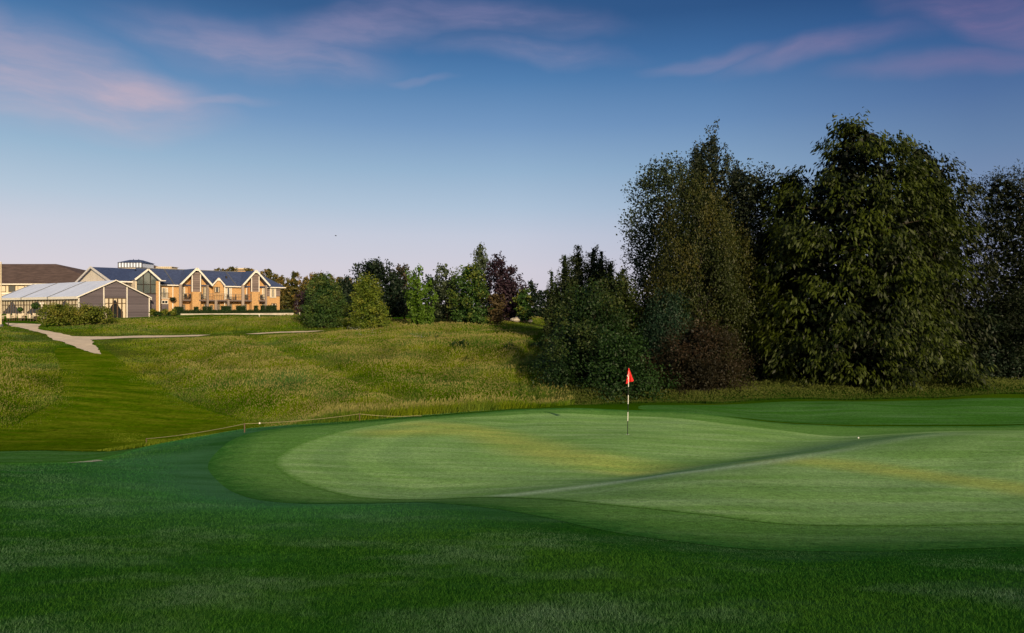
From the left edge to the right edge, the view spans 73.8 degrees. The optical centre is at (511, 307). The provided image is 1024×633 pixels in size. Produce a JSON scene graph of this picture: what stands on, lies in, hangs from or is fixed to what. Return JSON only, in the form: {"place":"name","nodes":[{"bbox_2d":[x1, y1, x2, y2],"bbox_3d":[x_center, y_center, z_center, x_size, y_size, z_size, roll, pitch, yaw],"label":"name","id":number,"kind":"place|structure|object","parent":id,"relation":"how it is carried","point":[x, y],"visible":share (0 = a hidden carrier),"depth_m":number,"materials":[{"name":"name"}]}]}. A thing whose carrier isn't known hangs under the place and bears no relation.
{"place":"outdoors","nodes":[
{"label":"outdoors","id":0,"kind":"place"},
{"bbox_2d":[6,323,202,353],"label":"path","id":1,"kind":"structure","parent":0,"point":[84,343],"depth_m":71.03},
{"bbox_2d":[2,313,412,318],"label":"lawn","id":2,"kind":"structure","parent":0,"point":[150,316],"depth_m":106.24,"materials":[{"name":"green plant"}]},
{"bbox_2d":[2,280,151,317],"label":"marquee","id":3,"kind":"object","parent":2,"relation":"on","point":[121,299],"visible":0.6,"depth_m":106.17,"materials":[{"name":"white canvas"},{"name":"weathered grey timber"},{"name":"white paint"}]},
{"bbox_2d":[149,308,156,316],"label":"round shrub","id":4,"kind":"object","parent":2,"relation":"on","point":[152,311],"visible":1,"depth_m":106.85,"materials":[{"name":"green plant"}]},
{"bbox_2d":[154,311,161,315],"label":"round shrub","id":5,"kind":"object","parent":2,"relation":"on","point":[158,313],"visible":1,"depth_m":106.67,"materials":[{"name":"green plant"}]},
{"bbox_2d":[160,308,168,315],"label":"round shrub","id":6,"kind":"object","parent":2,"relation":"on","point":[164,311],"visible":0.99,"depth_m":106.84,"materials":[{"name":"green plant"}]},
{"bbox_2d":[168,308,176,315],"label":"round shrub","id":7,"kind":"object","parent":2,"relation":"on","point":[173,311],"visible":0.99,"depth_m":106.82,"materials":[{"name":"green plant"}]},
{"bbox_2d":[75,259,285,315],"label":"hotel","id":8,"kind":"structure","parent":2,"relation":"on","point":[160,286],"depth_m":116.99,"materials":[{"name":"brick"}]},
{"bbox_2d":[160,288,167,297],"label":"balcony door","id":9,"kind":"structure","parent":8,"relation":"in","point":[165,290],"depth_m":112.98,"materials":[{"name":"white paint"}]},
{"bbox_2d":[157,267,178,268],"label":"plant enclosure","id":10,"kind":"object","parent":8,"relation":"on","point":[168,267],"visible":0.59,"depth_m":140.30,"materials":[{"name":"brick"}]},
{"bbox_2d":[203,287,205,298],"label":"balcony door","id":11,"kind":"structure","parent":8,"relation":"in","point":[204,288],"depth_m":117.77,"materials":[{"name":"beige glass"}]},
{"bbox_2d":[214,287,219,292],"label":"window","id":12,"kind":"structure","parent":8,"relation":"in","point":[216,289],"depth_m":118.80,"materials":[{"name":"beige glass"}]},
{"bbox_2d":[225,287,231,298],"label":"balcony door","id":13,"kind":"structure","parent":8,"relation":"in","point":[228,290],"depth_m":120.77,"materials":[{"name":"white paint"}]},
{"bbox_2d":[270,288,275,297],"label":"window","id":14,"kind":"structure","parent":8,"relation":"in","point":[272,290],"depth_m":126.55,"materials":[{"name":"beige glass"}]},
{"bbox_2d":[174,305,293,314],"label":"hedge","id":15,"kind":"object","parent":2,"relation":"on","point":[241,309],"visible":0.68,"depth_m":118.37,"materials":[{"name":"green plant"}]},
{"bbox_2d":[270,272,282,307],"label":"pine tree","id":16,"kind":"object","parent":2,"relation":"on","point":[276,278],"visible":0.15,"depth_m":151.00,"materials":[{"name":"green plant"}]},
{"bbox_2d":[304,272,321,312],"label":"pine tree","id":17,"kind":"object","parent":2,"relation":"on","point":[311,275],"visible":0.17,"depth_m":149.75,"materials":[{"name":"green plant"}]},
{"bbox_2d":[323,274,338,305],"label":"pine tree","id":18,"kind":"object","parent":2,"relation":"on","point":[332,276],"visible":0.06,"depth_m":150.89,"materials":[{"name":"green plant"}]},
{"bbox_2d":[250,330,323,333],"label":"path","id":19,"kind":"structure","parent":0,"point":[283,332],"depth_m":78.40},
{"bbox_2d":[0,308,1023,632],"bbox_3d":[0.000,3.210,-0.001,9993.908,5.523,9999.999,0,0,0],"label":"ground","id":20,"kind":"structure","parent":0,"point":[542,524],"depth_m":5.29,"materials":[{"name":"green plant"}]},
{"bbox_2d":[0,262,2,326],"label":"flagpole","id":21,"kind":"object","parent":20,"relation":"on","point":[1,324],"visible":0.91,"depth_m":83.95,"materials":[{"name":"grey metal"}]},
{"bbox_2d":[31,302,39,319],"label":"potted tree","id":22,"kind":"object","parent":20,"relation":"on","point":[35,305],"visible":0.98,"depth_m":97.29,"materials":[{"name":"green plant"}]},
{"bbox_2d":[2,264,85,299],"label":"clubhouse","id":23,"kind":"structure","parent":20,"relation":"on","point":[15,277],"depth_m":142.46,"materials":[{"name":"brown tile"}]},
{"bbox_2d":[8,286,14,291],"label":"window","id":24,"kind":"structure","parent":23,"relation":"in","point":[10,288],"depth_m":137.93,"materials":[{"name":"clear glass"}]},
{"bbox_2d":[35,302,81,325],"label":"round shrub","id":25,"kind":"object","parent":20,"relation":"on","point":[56,313],"visible":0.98,"depth_m":83.21,"materials":[{"name":"green plant"}]},
{"bbox_2d":[0,448,137,463],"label":"mown hollow","id":26,"kind":"object","parent":20,"relation":"on","point":[34,456],"visible":0.9,"depth_m":22.27,"materials":[{"name":"green plant"}]},
{"bbox_2d":[65,302,117,325],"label":"round shrub","id":27,"kind":"object","parent":20,"relation":"on","point":[93,313],"visible":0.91,"depth_m":85.15,"materials":[{"name":"green plant"}]},
{"bbox_2d":[0,347,264,451],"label":"fairway","id":28,"kind":"structure","parent":20,"relation":"on","point":[89,409],"depth_m":35.79,"materials":[{"name":"green plant"}]},
{"bbox_2d":[225,266,237,270],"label":"pine tree","id":29,"kind":"object","parent":20,"relation":"on","point":[230,268],"visible":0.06,"depth_m":169.83,"materials":[{"name":"green plant"}]},
{"bbox_2d":[180,313,293,314],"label":"wall","id":30,"kind":"structure","parent":20,"relation":"on","point":[241,313],"depth_m":118.22,"materials":[{"name":"stone"}]},
{"bbox_2d":[236,268,253,271],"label":"distant block","id":31,"kind":"structure","parent":20,"relation":"on","point":[241,269],"depth_m":260.00,"materials":[{"name":"brick"}]},
{"bbox_2d":[263,268,272,278],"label":"pine tree","id":32,"kind":"object","parent":20,"relation":"on","point":[268,273],"visible":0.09,"depth_m":158.72,"materials":[{"name":"green plant"}]},
{"bbox_2d":[146,413,404,441],"bbox_3d":[-7.978,4.341,23.390,9.816,1.445,3.952,0,0,-10],"label":"rope barrier","id":33,"kind":"object","parent":20,"relation":"on","point":[274,422],"visible":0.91,"depth_m":23.35,"materials":[{"name":"rope"},{"name":"wood"}]},
{"bbox_2d":[277,275,285,300],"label":"pine tree","id":34,"kind":"object","parent":20,"relation":"on","point":[282,283],"visible":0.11,"depth_m":161.60,"materials":[{"name":"green plant"}]},
{"bbox_2d":[280,282,298,311],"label":"pine tree","id":35,"kind":"object","parent":20,"relation":"on","point":[287,300],"visible":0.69,"depth_m":154.49,"materials":[{"name":"green plant"}]},
{"bbox_2d":[0,313,583,430],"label":"meadow grass","id":36,"kind":"structure","parent":20,"relation":"on","point":[245,368],"depth_m":49.07,"materials":[{"name":"green plant"}]},
{"bbox_2d":[285,271,301,312],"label":"pine tree","id":37,"kind":"object","parent":20,"relation":"on","point":[294,282],"visible":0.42,"depth_m":159.62,"materials":[{"name":"green plant"}]},
{"bbox_2d":[297,276,307,312],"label":"pine tree","id":38,"kind":"object","parent":20,"relation":"on","point":[303,283],"visible":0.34,"depth_m":156.72,"materials":[{"name":"green plant"}]},
{"bbox_2d":[293,289,312,322],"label":"plum tree","id":39,"kind":"object","parent":20,"relation":"on","point":[302,298],"visible":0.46,"depth_m":86.72,"materials":[{"name":"purple plant"}]},
{"bbox_2d":[297,271,348,328],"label":"yew tree","id":40,"kind":"object","parent":20,"relation":"on","point":[326,314],"visible":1,"depth_m":83.14,"materials":[{"name":"green plant"}]},
{"bbox_2d":[334,274,352,315],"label":"dark tree","id":41,"kind":"object","parent":20,"relation":"on","point":[345,287],"visible":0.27,"depth_m":124.23,"materials":[{"name":"green plant"}]},
{"bbox_2d":[342,285,357,316],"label":"dark tree","id":42,"kind":"object","parent":20,"relation":"on","point":[348,299],"visible":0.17,"depth_m":114.42,"materials":[{"name":"green plant"}]},
{"bbox_2d":[346,272,393,329],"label":"yew tree","id":43,"kind":"object","parent":20,"relation":"on","point":[369,310],"visible":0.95,"depth_m":79.31,"materials":[{"name":"green plant"}]},
{"bbox_2d":[347,257,422,319],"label":"oak tree","id":44,"kind":"object","parent":20,"relation":"on","point":[378,270],"visible":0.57,"depth_m":91.93,"materials":[{"name":"green plant"}]},
{"bbox_2d":[390,263,412,319],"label":"cherry tree","id":45,"kind":"object","parent":20,"relation":"on","point":[397,268],"visible":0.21,"depth_m":96.56,"materials":[{"name":"green plant"}]},
{"bbox_2d":[402,263,438,327],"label":"maple tree","id":46,"kind":"object","parent":20,"relation":"on","point":[416,310],"visible":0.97,"depth_m":81.49,"materials":[{"name":"green plant"}]},
{"bbox_2d":[421,274,444,317],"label":"dark tree","id":47,"kind":"object","parent":20,"relation":"on","point":[429,285],"visible":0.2,"depth_m":117.48,"materials":[{"name":"green plant"}]},
{"bbox_2d":[429,263,459,321],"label":"rowan tree","id":48,"kind":"object","parent":20,"relation":"on","point":[442,288],"visible":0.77,"depth_m":87.38,"materials":[{"name":"green plant"}]},
{"bbox_2d":[439,285,462,317],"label":"dark tree","id":49,"kind":"object","parent":20,"relation":"on","point":[445,304],"visible":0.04,"depth_m":115.43,"materials":[{"name":"green plant"}]},
{"bbox_2d":[450,339,470,348],"bbox_3d":[-4.581,3.230,59.694,1.980,1.211,1.540,0,0,27],"label":"meadow bush","id":50,"kind":"object","parent":20,"relation":"on","point":[460,342],"visible":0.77,"depth_m":59.41,"materials":[{"name":"green plant"}]},
{"bbox_2d":[458,353,475,363],"bbox_3d":[-3.493,4.064,53.403,1.383,1.026,1.374,0,0,-33],"label":"meadow bush","id":51,"kind":"object","parent":20,"relation":"on","point":[468,358],"visible":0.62,"depth_m":53.30,"materials":[{"name":"green plant"}]},
{"bbox_2d":[446,262,493,325],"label":"hornbeam tree","id":52,"kind":"object","parent":20,"relation":"on","point":[469,291],"visible":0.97,"depth_m":83.42,"materials":[{"name":"green plant"}]},
{"bbox_2d":[471,241,495,316],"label":"birch tree","id":53,"kind":"object","parent":20,"relation":"on","point":[479,257],"visible":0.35,"depth_m":95.61,"materials":[{"name":"green plant"}]},
{"bbox_2d":[487,291,508,324],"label":"beech bush","id":54,"kind":"object","parent":20,"relation":"on","point":[497,304],"visible":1,"depth_m":83.58,"materials":[{"name":"brown plant"}]},
{"bbox_2d":[483,251,534,320],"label":"beech tree","id":55,"kind":"object","parent":20,"relation":"on","point":[508,286],"visible":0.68,"depth_m":91.08,"materials":[{"name":"purple plant"}]},
{"bbox_2d":[502,339,517,350],"bbox_3d":[-0.127,3.168,57.381,1.569,1.259,1.714,0,0,0],"label":"meadow bush","id":56,"kind":"object","parent":20,"relation":"on","point":[508,346],"visible":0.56,"depth_m":57.16,"materials":[{"name":"green plant"}]},
{"bbox_2d":[510,316,520,321],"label":"boulder","id":57,"kind":"object","parent":20,"relation":"on","point":[517,319],"visible":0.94,"depth_m":88.17,"materials":[{"name":"stone"}]},
{"bbox_2d":[510,288,535,322],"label":"tree","id":58,"kind":"object","parent":20,"relation":"on","point":[523,307],"visible":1,"depth_m":87.71,"materials":[{"name":"green plant"}]},
{"bbox_2d":[528,279,543,318],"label":"dark tree","id":59,"kind":"object","parent":20,"relation":"on","point":[537,297],"visible":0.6,"depth_m":111.63,"materials":[{"name":"green plant"}]},
{"bbox_2d":[531,338,545,346],"bbox_3d":[2.362,3.150,58.744,1.746,0.938,1.598,0,0,0],"label":"meadow bush","id":60,"kind":"object","parent":20,"relation":"on","point":[539,344],"visible":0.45,"depth_m":58.64,"materials":[{"name":"green plant"}]},
{"bbox_2d":[535,290,548,318],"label":"dark tree","id":61,"kind":"object","parent":20,"relation":"on","point":[543,299],"visible":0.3,"depth_m":117.62,"materials":[{"name":"green plant"}]},
{"bbox_2d":[541,270,559,342],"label":"cypress tree","id":62,"kind":"object","parent":20,"relation":"on","point":[551,295],"visible":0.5,"depth_m":59.82,"materials":[{"name":"green plant"}]},
{"bbox_2d":[553,255,576,335],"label":"cypress tree","id":63,"kind":"object","parent":20,"relation":"on","point":[565,266],"visible":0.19,"depth_m":60.30,"materials":[{"name":"green plant"}]},
{"bbox_2d":[554,269,583,348],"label":"cypress tree","id":64,"kind":"object","parent":20,"relation":"on","point":[571,280],"visible":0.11,"depth_m":58.30,"materials":[{"name":"green plant"}]},
{"bbox_2d":[568,245,591,290],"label":"cypress tree","id":65,"kind":"object","parent":20,"relation":"on","point":[577,260],"visible":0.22,"depth_m":61.79,"materials":[{"name":"green plant"}]},
{"bbox_2d":[526,277,648,392],"bbox_3d":[4.781,1.721,43.992,7.731,7.483,7.210,0,0,0],"label":"sycamore tree","id":66,"kind":"object","parent":20,"relation":"on","point":[566,361],"visible":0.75,"depth_m":43.02,"materials":[{"name":"green plant"}]},
{"bbox_2d":[582,244,599,295],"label":"cypress tree","id":67,"kind":"object","parent":20,"relation":"on","point":[592,256],"visible":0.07,"depth_m":62.70,"materials":[{"name":"green plant"}]},
{"bbox_2d":[589,251,607,314],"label":"cypress tree","id":68,"kind":"object","parent":20,"relation":"on","point":[599,267],"visible":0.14,"depth_m":61.30,"materials":[{"name":"green plant"}]},
{"bbox_2d":[603,258,620,291],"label":"cypress tree","id":69,"kind":"object","parent":20,"relation":"on","point":[610,269],"visible":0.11,"depth_m":60.86,"materials":[{"name":"green plant"}]},
{"bbox_2d":[574,266,651,366],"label":"sycamore tree","id":70,"kind":"object","parent":20,"relation":"on","point":[616,286],"visible":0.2,"depth_m":46.32,"materials":[{"name":"green plant"}]},
{"bbox_2d":[208,408,1023,550],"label":"green surround","id":71,"kind":"object","parent":20,"relation":"on","point":[244,465],"visible":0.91,"depth_m":8.76,"materials":[{"name":"green plant"}]},
{"bbox_2d":[274,413,1023,525],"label":"putting green","id":72,"kind":"object","parent":71,"relation":"on","point":[964,477],"visible":1,"depth_m":14.46,"materials":[{"name":"green plant"}]},
{"bbox_2d":[626,368,633,434],"bbox_3d":[3.806,3.091,22.075,0.280,2.256,0.139,0,0,0],"label":"flagstick","id":73,"kind":"object","parent":72,"relation":"on","point":[629,378],"visible":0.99,"depth_m":22.07,"materials":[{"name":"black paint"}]},
{"bbox_2d":[616,267,633,327],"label":"cypress tree","id":74,"kind":"object","parent":20,"relation":"on","point":[626,280],"visible":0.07,"depth_m":63.93,"materials":[{"name":"green plant"}]},
{"bbox_2d":[573,324,684,402],"bbox_3d":[7.002,3.324,40.526,5.619,4.659,6.589,0,0,45],"label":"laurel bush","id":75,"kind":"object","parent":20,"relation":"on","point":[620,359],"visible":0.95,"depth_m":39.91,"materials":[{"name":"green plant"}]},
{"bbox_2d":[614,150,711,342],"bbox_3d":[11.387,-3.262,51.792,8.046,17.194,6.928,0,0,-35],"label":"aspen tree","id":76,"kind":"object","parent":20,"relation":"on","point":[648,186],"visible":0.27,"depth_m":51.22,"materials":[{"name":"green plant"}]},
{"bbox_2d":[628,284,705,388],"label":"weeping birch","id":77,"kind":"object","parent":20,"relation":"on","point":[674,310],"visible":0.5,"depth_m":43.36,"materials":[{"name":"green plant"}]},
{"bbox_2d":[628,165,766,386],"bbox_3d":[12.346,-1.981,45.999,9.293,15.246,8.542,0,0,0],"label":"weeping birch","id":78,"kind":"object","parent":20,"relation":"on","point":[691,245],"visible":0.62,"depth_m":44.92,"materials":[{"name":"green plant"}]},
{"bbox_2d":[635,312,765,395],"bbox_3d":[11.532,2.891,42.004,7.937,5.447,7.592,0,0,0],"label":"hawthorn bush","id":79,"kind":"object","parent":20,"relation":"on","point":[709,369],"visible":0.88,"depth_m":40.88,"materials":[{"name":"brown plant"}]},
{"bbox_2d":[675,118,748,328],"bbox_3d":[16.857,-4.764,57.043,8.326,20.931,6.668,0,0,0],"label":"poplar tree","id":80,"kind":"object","parent":20,"relation":"on","point":[697,160],"visible":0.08,"depth_m":55.73,"materials":[{"name":"green plant"}]},
{"bbox_2d":[706,158,781,361],"bbox_3d":[18.059,-3.042,52.944,7.484,16.967,6.496,0,0,0],"label":"aspen tree","id":81,"kind":"object","parent":20,"relation":"on","point":[743,189],"visible":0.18,"depth_m":52.09,"materials":[{"name":"green plant"}]},
{"bbox_2d":[735,330,806,381],"bbox_3d":[18.370,3.459,48.978,6.061,4.161,5.511,0,0,0],"label":"undergrowth bush","id":82,"kind":"object","parent":20,"relation":"on","point":[756,365],"visible":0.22,"depth_m":47.86,"materials":[{"name":"green plant"}]},
{"bbox_2d":[729,168,840,376],"bbox_3d":[20.799,-2.400,50.980,8.918,15.858,8.506,0,0,0],"label":"chestnut tree","id":83,"kind":"object","parent":20,"relation":"on","point":[786,211],"visible":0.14,"depth_m":50.20,"materials":[{"name":"green plant"}]},
{"bbox_2d":[638,398,1023,424],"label":"mown bank","id":84,"kind":"structure","parent":20,"relation":"on","point":[968,411],"depth_m":32.41,"materials":[{"name":"green plant"}]},
{"bbox_2d":[739,107,998,393],"bbox_3d":[23.522,-3.853,45.035,16.924,18.774,16.300,0,0,0],"label":"chestnut tree","id":85,"kind":"object","parent":20,"relation":"on","point":[853,345],"visible":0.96,"depth_m":43.22,"materials":[{"name":"green plant"}]},
{"bbox_2d":[867,140,1010,379],"bbox_3d":[30.508,-3.459,49.864,10.207,17.781,9.220,0,0,0],"label":"chestnut tree","id":86,"kind":"object","parent":20,"relation":"on","point":[967,192],"visible":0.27,"depth_m":47.92,"materials":[{"name":"green plant"}]},
{"bbox_2d":[939,302,1023,380],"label":"undergrowth bush","id":87,"kind":"object","parent":20,"relation":"on","point":[995,358],"visible":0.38,"depth_m":47.79,"materials":[{"name":"green plant"}]},
{"bbox_2d":[957,158,1023,379],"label":"ash tree","id":88,"kind":"object","parent":20,"relation":"on","point":[1009,206],"visible":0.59,"depth_m":49.13,"materials":[{"name":"green plant"}]},
{"bbox_2d":[979,289,1023,378],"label":"undergrowth bush","id":89,"kind":"object","parent":20,"relation":"on","point":[1017,339],"visible":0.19,"depth_m":48.82,"materials":[{"name":"green plant"}]},
{"bbox_2d":[0,0,1023,307],"label":"sky","id":90,"kind":"structure","parent":0,"point":[183,134],"materials":[{"name":"blue"}]},
{"bbox_2d":[530,373,1023,404],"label":"margin grass","id":91,"kind":"structure","parent":0,"point":[771,389],"depth_m":40.46,"materials":[{"name":"green plant"}]}
]}

